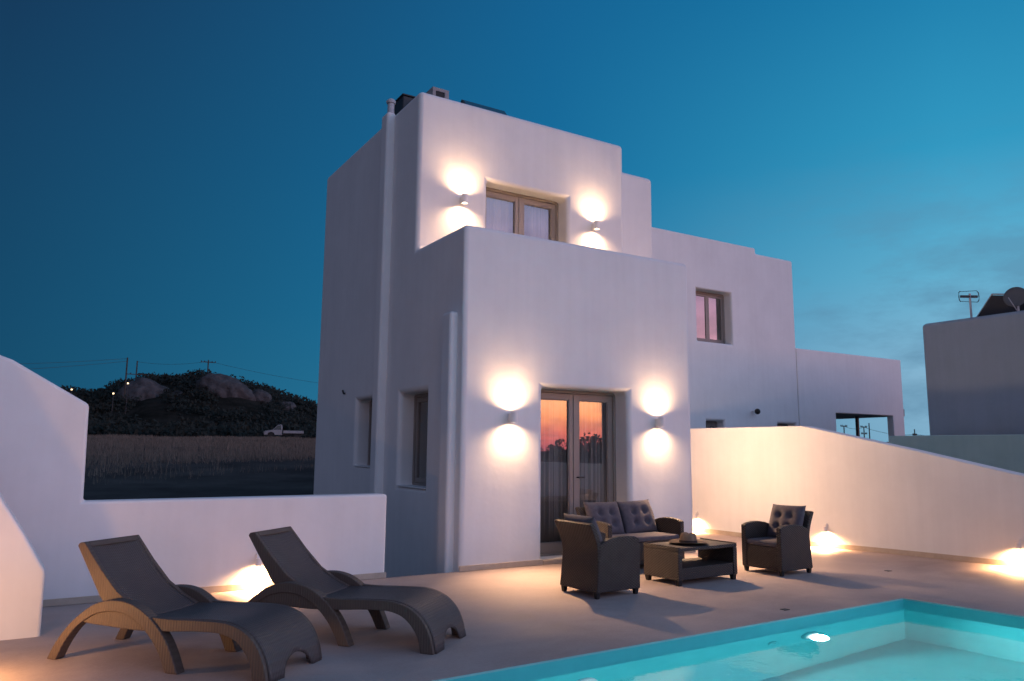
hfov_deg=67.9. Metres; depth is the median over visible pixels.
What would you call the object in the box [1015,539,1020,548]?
path lamp
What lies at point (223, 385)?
boulder
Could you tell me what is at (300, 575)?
sun lounger
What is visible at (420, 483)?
window
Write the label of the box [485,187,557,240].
balcony door
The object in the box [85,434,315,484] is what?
grass
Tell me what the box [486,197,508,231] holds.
curtain
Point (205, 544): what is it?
garden wall
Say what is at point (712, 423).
window
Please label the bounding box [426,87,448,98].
roof vent
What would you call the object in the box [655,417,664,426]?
wall lamp
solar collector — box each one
[461,100,506,114]
[977,293,1023,316]
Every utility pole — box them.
[123,357,127,400]
[130,361,146,377]
[201,360,215,372]
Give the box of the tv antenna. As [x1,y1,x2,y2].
[958,290,978,317]
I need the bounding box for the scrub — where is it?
[60,368,316,438]
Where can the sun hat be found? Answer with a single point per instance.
(687, 538)
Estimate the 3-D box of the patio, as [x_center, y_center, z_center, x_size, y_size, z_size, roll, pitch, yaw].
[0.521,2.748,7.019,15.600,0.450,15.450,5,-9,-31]
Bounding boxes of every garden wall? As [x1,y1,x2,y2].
[0,355,386,606]
[0,493,44,640]
[690,426,1023,567]
[889,434,1023,473]
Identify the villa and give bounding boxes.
[313,92,695,577]
[652,227,904,438]
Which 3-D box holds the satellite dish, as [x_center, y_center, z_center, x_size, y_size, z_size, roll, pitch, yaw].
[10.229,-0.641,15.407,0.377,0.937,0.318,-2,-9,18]
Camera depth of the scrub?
108.74 m
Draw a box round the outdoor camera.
[751,409,759,413]
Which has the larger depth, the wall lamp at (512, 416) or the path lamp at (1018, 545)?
the path lamp at (1018, 545)
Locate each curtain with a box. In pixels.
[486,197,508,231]
[529,206,549,239]
[540,400,566,542]
[579,401,605,506]
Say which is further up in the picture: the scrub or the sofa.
the scrub
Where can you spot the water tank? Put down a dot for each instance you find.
(402, 100)
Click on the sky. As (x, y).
(166, 166)
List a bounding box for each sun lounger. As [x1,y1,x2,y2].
[47,535,321,680]
[241,526,465,654]
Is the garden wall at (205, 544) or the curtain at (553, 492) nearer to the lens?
the garden wall at (205, 544)
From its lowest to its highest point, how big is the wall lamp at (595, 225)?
0.140 m
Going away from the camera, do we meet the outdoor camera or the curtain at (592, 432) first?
the curtain at (592, 432)
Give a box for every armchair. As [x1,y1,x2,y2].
[555,513,639,599]
[741,504,813,576]
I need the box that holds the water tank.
[394,93,415,115]
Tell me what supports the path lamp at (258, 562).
attached to the garden wall at (205, 544)
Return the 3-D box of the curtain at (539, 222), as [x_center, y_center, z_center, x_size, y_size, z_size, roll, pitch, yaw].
[0.486,-1.372,12.952,0.440,2.420,0.082,5,-9,-31]
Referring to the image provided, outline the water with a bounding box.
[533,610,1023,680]
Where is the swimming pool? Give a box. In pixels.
[433,598,1023,680]
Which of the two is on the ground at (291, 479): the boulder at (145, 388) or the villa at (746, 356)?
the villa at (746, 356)
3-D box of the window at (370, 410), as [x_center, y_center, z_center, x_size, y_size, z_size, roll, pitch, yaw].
[-2.274,1.517,12.502,0.322,1.107,0.932,5,-9,-31]
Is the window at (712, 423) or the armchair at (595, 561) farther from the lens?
the window at (712, 423)
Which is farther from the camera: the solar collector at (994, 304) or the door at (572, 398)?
the solar collector at (994, 304)
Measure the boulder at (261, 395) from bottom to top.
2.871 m
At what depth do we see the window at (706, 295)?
19.91 m
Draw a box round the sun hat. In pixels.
[669,532,707,543]
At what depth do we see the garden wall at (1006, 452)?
14.76 m
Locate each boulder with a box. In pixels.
[115,377,168,401]
[196,373,255,400]
[253,389,271,403]
[279,402,295,410]
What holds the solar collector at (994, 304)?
on the building
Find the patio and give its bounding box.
[0,531,1023,680]
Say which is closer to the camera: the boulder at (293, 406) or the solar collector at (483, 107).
the solar collector at (483, 107)
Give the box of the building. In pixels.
[923,310,1023,434]
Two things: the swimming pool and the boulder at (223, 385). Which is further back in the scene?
the boulder at (223, 385)
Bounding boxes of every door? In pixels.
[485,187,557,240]
[540,389,615,556]
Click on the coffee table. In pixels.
(714, 558)
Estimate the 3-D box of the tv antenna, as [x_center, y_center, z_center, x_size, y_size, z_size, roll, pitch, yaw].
[9.750,-0.582,16.189,0.446,0.991,0.044,0,-8,0]
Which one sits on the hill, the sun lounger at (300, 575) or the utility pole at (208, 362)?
the utility pole at (208, 362)
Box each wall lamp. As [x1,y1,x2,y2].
[460,193,467,203]
[508,411,517,422]
[592,221,599,229]
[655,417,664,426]
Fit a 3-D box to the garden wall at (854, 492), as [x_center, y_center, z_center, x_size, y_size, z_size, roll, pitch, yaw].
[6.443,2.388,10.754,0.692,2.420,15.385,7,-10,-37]
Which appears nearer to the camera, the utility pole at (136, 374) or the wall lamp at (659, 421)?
the wall lamp at (659, 421)
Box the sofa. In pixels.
[575,499,684,564]
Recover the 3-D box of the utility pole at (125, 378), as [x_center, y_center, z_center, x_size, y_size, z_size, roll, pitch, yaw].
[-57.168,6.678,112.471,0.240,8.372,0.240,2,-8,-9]
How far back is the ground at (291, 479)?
26.01 m
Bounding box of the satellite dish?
[1003,287,1023,310]
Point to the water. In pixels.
(904, 645)
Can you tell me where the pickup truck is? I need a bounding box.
[264,425,303,437]
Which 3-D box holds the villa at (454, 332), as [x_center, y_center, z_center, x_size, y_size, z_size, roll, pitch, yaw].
[0.042,0.106,13.851,5.670,7.700,6.320,5,-9,-31]
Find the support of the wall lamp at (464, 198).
attached to the villa at (454, 332)
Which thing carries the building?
on the ground at (291, 479)
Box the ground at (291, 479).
[83,439,315,499]
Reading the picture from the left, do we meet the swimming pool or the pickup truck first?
the pickup truck
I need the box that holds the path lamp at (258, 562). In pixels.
[255,553,261,565]
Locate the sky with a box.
[0,0,1023,441]
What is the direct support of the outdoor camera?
attached to the villa at (746, 356)
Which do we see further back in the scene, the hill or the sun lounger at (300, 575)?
the hill
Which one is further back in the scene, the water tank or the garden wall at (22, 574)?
the water tank
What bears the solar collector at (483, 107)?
on the villa at (454, 332)
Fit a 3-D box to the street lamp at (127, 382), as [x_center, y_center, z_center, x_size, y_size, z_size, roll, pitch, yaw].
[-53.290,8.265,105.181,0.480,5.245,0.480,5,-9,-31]
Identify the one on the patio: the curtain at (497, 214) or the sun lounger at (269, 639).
the sun lounger at (269, 639)
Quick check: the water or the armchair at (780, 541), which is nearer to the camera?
the water
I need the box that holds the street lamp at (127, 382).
[125,381,129,416]
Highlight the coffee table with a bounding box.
[644,538,737,586]
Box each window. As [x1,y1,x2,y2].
[353,401,371,466]
[396,393,427,488]
[696,291,724,343]
[706,421,716,427]
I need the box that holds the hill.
[76,376,315,437]
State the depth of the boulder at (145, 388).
114.50 m

